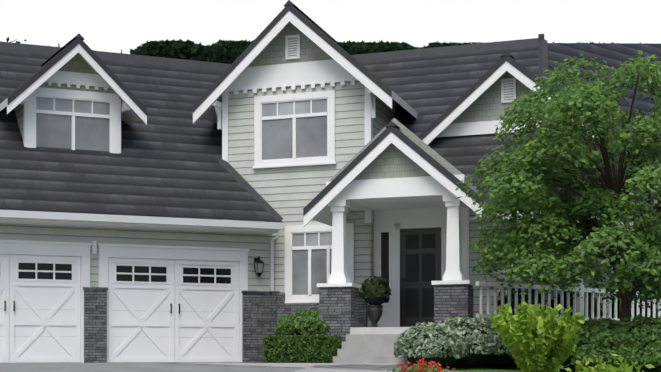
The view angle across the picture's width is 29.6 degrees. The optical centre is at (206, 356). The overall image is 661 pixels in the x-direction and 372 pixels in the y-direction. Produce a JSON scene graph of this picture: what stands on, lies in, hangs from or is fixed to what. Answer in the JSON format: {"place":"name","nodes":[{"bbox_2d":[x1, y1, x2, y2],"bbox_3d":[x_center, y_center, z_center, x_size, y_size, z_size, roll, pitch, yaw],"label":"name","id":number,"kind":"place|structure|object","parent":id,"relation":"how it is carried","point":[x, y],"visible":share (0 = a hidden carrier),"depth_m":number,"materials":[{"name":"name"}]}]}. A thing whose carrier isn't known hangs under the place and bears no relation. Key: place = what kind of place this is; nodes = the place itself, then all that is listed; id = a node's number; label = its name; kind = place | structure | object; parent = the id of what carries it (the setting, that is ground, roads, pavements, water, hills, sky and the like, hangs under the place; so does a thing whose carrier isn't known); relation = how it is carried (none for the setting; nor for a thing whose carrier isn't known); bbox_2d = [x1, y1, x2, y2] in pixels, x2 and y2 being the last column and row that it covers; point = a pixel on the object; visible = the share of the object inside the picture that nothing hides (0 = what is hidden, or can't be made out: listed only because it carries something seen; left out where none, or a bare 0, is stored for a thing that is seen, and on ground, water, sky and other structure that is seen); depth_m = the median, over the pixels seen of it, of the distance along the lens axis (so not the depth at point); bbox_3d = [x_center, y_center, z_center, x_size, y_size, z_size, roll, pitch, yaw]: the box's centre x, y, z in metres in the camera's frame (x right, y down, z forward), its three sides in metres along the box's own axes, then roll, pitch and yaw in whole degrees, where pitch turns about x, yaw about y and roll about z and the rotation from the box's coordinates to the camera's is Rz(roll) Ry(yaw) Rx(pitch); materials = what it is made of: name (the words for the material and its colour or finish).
{"place":"outdoors","nodes":[
{"label":"outdoors","id":0,"kind":"place"},
{"bbox_2d":[6,37,121,52],"bbox_3d":[-5.619,-8.460,39.760,7.643,3.444,1.222,0,0,-2],"label":"distant tree","id":1,"kind":"object","parent":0,"point":[7,39],"depth_m":39.67,"materials":[{"name":"green plant"}]},
{"bbox_2d":[0,362,458,371],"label":"driveway","id":2,"kind":"structure","parent":0,"point":[91,367],"depth_m":21.02,"materials":[{"name":"concrete"}]},
{"bbox_2d":[274,309,329,335],"bbox_3d":[2.013,-0.579,24.250,1.410,0.674,1.278,0,0,-2],"label":"shrub left of steps","id":3,"kind":"object","parent":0,"point":[281,327],"depth_m":23.83,"materials":[{"name":"green plant"}]},
{"bbox_2d":[262,334,343,362],"bbox_3d":[1.800,-0.117,23.191,1.493,0.618,0.655,0,0,21],"label":"boxwood hedge","id":4,"kind":"object","parent":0,"point":[336,340],"depth_m":22.97,"materials":[{"name":"green plant"}]},
{"bbox_2d":[18,232,629,302],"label":"door window panes","id":5,"kind":"structure","parent":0,"point":[209,271],"depth_m":25.31,"materials":[{"name":"black glass"}]},
{"bbox_2d":[0,82,660,326],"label":"house siding walls","id":6,"kind":"structure","parent":0,"point":[288,194],"depth_m":25.86,"materials":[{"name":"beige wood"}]},
{"bbox_2d":[0,254,238,362],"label":"garage doors","id":7,"kind":"structure","parent":6,"relation":"attached to","point":[145,334],"depth_m":25.12,"materials":[{"name":"white wood"}]},
{"bbox_2d":[36,113,331,294],"bbox_3d":[-0.318,-3.167,25.918,6.451,3.801,0.845,0,0,-5],"label":"window glass","id":8,"kind":"object","parent":6,"relation":"in","point":[55,131],"visible":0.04,"depth_m":25.99,"materials":[{"name":"grey glass"}]},
{"bbox_2d":[4,234,435,316],"bbox_3d":[-1.401,-1.645,24.845,12.068,1.700,1.674,0,0,-12],"label":"black house hardware","id":9,"kind":"object","parent":6,"relation":"attached to","point":[428,274],"visible":0.88,"depth_m":25.42,"materials":[{"name":"black metal"}]},
{"bbox_2d":[254,263,262,272],"bbox_3d":[1.102,-1.855,26.097,0.150,0.200,0.150,0,0,-22],"label":"lantern glass","id":10,"kind":"object","parent":9,"relation":"in","point":[260,266],"visible":0.87,"depth_m":26.05,"materials":[{"name":"white glass"}]},
{"bbox_2d":[36,37,512,246],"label":"house vents","id":11,"kind":"object","parent":6,"relation":"attached to","point":[269,109],"visible":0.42,"depth_m":25.96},
{"bbox_2d":[83,284,472,362],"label":"brick wall","id":12,"kind":"structure","parent":6,"relation":"attached to","point":[342,310],"depth_m":24.71,"materials":[{"name":"grey brick"}]},
{"bbox_2d":[39,22,593,181],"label":"gable shingles","id":13,"kind":"object","parent":6,"relation":"attached to","point":[391,160],"visible":0.12,"depth_m":25.84,"materials":[{"name":"grey wood"}]},
{"bbox_2d":[0,91,657,362],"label":"house gutters","id":14,"kind":"object","parent":6,"relation":"attached to","point":[19,214],"visible":0.6,"depth_m":24.81,"materials":[{"name":"white metal"}]},
{"bbox_2d":[0,11,660,362],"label":"white trim","id":15,"kind":"structure","parent":6,"relation":"attached to","point":[333,207],"depth_m":25.52,"materials":[{"name":"white wood"}]},
{"bbox_2d":[0,42,660,221],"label":"house roof tiles","id":16,"kind":"object","parent":6,"relation":"on","point":[164,163],"visible":0.23,"depth_m":26.43,"materials":[{"name":"grey tile"}]},
{"bbox_2d":[0,0,598,221],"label":"house roof edges","id":17,"kind":"object","parent":16,"relation":"attached to","point":[540,42],"visible":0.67,"depth_m":26.10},
{"bbox_2d":[353,197,660,247],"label":"porch ceiling","id":18,"kind":"structure","parent":16,"relation":"attached to","point":[412,203],"depth_m":24.65,"materials":[{"name":"white paint"}]},
{"bbox_2d":[400,227,440,326],"bbox_3d":[4.390,-1.595,25.415,0.860,2.060,0.022,0,0,22],"label":"front door","id":19,"kind":"structure","parent":6,"relation":"attached to","point":[405,321],"depth_m":25.43,"materials":[{"name":"black wood"}]},
{"bbox_2d":[0,0,660,53],"label":"sky","id":20,"kind":"structure","parent":0,"point":[114,26],"materials":[{"name":"white"}]},
{"bbox_2d":[294,363,411,371],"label":"walkway","id":21,"kind":"structure","parent":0,"point":[324,369],"depth_m":20.86,"materials":[{"name":"concrete"}]},
{"bbox_2d":[180,363,409,370],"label":"walkway landing","id":22,"kind":"object","parent":21,"relation":"on","point":[303,365],"visible":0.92,"depth_m":21.65,"materials":[{"name":"concrete"}]},
{"bbox_2d":[333,334,410,363],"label":"porch steps","id":23,"kind":"structure","parent":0,"point":[367,348],"depth_m":22.63,"materials":[{"name":"grey concrete"}]},
{"bbox_2d":[350,327,426,333],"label":"porch slab","id":24,"kind":"structure","parent":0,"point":[376,330],"depth_m":23.34,"materials":[{"name":"grey concrete"}]},
{"bbox_2d":[366,305,382,326],"bbox_3d":[3.326,-0.775,24.536,0.350,0.460,0.344,0,0,-2],"label":"plant urn","id":25,"kind":"object","parent":24,"relation":"on","point":[374,313],"visible":0.88,"depth_m":24.43,"materials":[{"name":"black ceramic"}]},
{"bbox_2d":[359,275,391,304],"bbox_3d":[3.328,-1.288,24.523,0.671,0.636,0.687,0,0,-2],"label":"porch plant","id":26,"kind":"object","parent":25,"relation":"in","point":[374,289],"depth_m":24.36,"materials":[{"name":"green plant"}]},
{"bbox_2d":[130,39,649,63],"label":"trees","id":27,"kind":"object","parent":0,"point":[226,51],"visible":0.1,"depth_m":50.40,"materials":[{"name":"green plant"}]},
{"bbox_2d":[386,357,454,371],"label":"flowers","id":28,"kind":"object","parent":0,"point":[422,364],"depth_m":19.52,"materials":[{"name":"red plant"}]},
{"bbox_2d":[491,288,545,314],"bbox_3d":[6.290,-1.026,25.011,1.197,0.865,0.962,0,0,-2],"label":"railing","id":29,"kind":"object","parent":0,"point":[519,298],"depth_m":24.70,"materials":[{"name":"white wood"}]},
{"bbox_2d":[447,365,660,371],"bbox_3d":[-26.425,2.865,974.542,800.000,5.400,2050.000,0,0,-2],"label":"lawn","id":30,"kind":"structure","parent":0,"point":[512,368],"depth_m":21.18,"materials":[{"name":"green plant"}]},
{"bbox_2d":[393,322,468,368],"bbox_3d":[3.929,-0.174,21.428,1.413,0.852,1.577,0,0,-2],"label":"variegated hedge","id":31,"kind":"object","parent":30,"relation":"on","point":[404,340],"depth_m":20.97,"materials":[{"name":"green plant"}]},
{"bbox_2d":[435,316,503,367],"bbox_3d":[4.508,-0.230,21.656,1.571,0.968,1.523,0,0,-2],"label":"variegated hedge","id":32,"kind":"object","parent":30,"relation":"on","point":[482,348],"depth_m":21.17,"materials":[{"name":"green plant"}]},
{"bbox_2d":[476,319,514,367],"bbox_3d":[5.117,-0.209,21.880,1.586,0.907,1.491,0,0,-2],"label":"variegated hedge","id":33,"kind":"object","parent":30,"relation":"on","point":[500,360],"depth_m":21.43,"materials":[{"name":"green plant"}]},
{"bbox_2d":[490,301,585,371],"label":"golden shrub leaves","id":34,"kind":"object","parent":30,"relation":"on","point":[532,341],"visible":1,"depth_m":18.12,"materials":[{"name":"green plant"}]},
{"bbox_2d":[455,50,660,320],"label":"tree","id":35,"kind":"object","parent":30,"relation":"on","point":[518,194],"depth_m":20.16,"materials":[{"name":"green plant"}]},
{"bbox_2d":[555,322,586,369],"bbox_3d":[5.960,-0.170,20.662,1.403,0.803,1.699,0,0,-2],"label":"shrub","id":36,"kind":"object","parent":30,"relation":"on","point":[567,362],"depth_m":20.17,"materials":[{"name":"green plant"}]},
{"bbox_2d":[558,352,653,371],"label":"plant","id":37,"kind":"object","parent":30,"relation":"on","point":[610,367],"visible":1,"depth_m":17.82,"materials":[{"name":"plant"}]},
{"bbox_2d":[573,317,639,354],"bbox_3d":[6.544,-0.216,20.312,1.621,0.855,1.680,0,0,-2],"label":"shrub","id":38,"kind":"object","parent":30,"relation":"on","point":[594,337],"depth_m":19.75,"materials":[{"name":"green plant"}]},
{"bbox_2d":[570,346,660,371],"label":"low hedge","id":39,"kind":"object","parent":30,"relation":"on","point":[637,358],"depth_m":18.99,"materials":[{"name":"green plant"}]},
{"bbox_2d":[605,314,660,351],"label":"shrub","id":40,"kind":"object","parent":30,"relation":"on","point":[642,337],"depth_m":19.54,"materials":[{"name":"green plant"}]},
{"bbox_2d":[547,291,602,322],"bbox_3d":[7.839,-1.023,26.292,1.244,0.842,1.021,0,0,-2],"label":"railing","id":41,"kind":"object","parent":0,"point":[589,305],"depth_m":26.02,"materials":[{"name":"white wood"}]},
{"bbox_2d":[612,295,656,318],"bbox_3d":[9.445,-1.014,27.628,1.158,0.850,0.993,0,0,-2],"label":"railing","id":42,"kind":"object","parent":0,"point":[635,311],"depth_m":27.36,"materials":[{"name":"white wood"}]}
]}

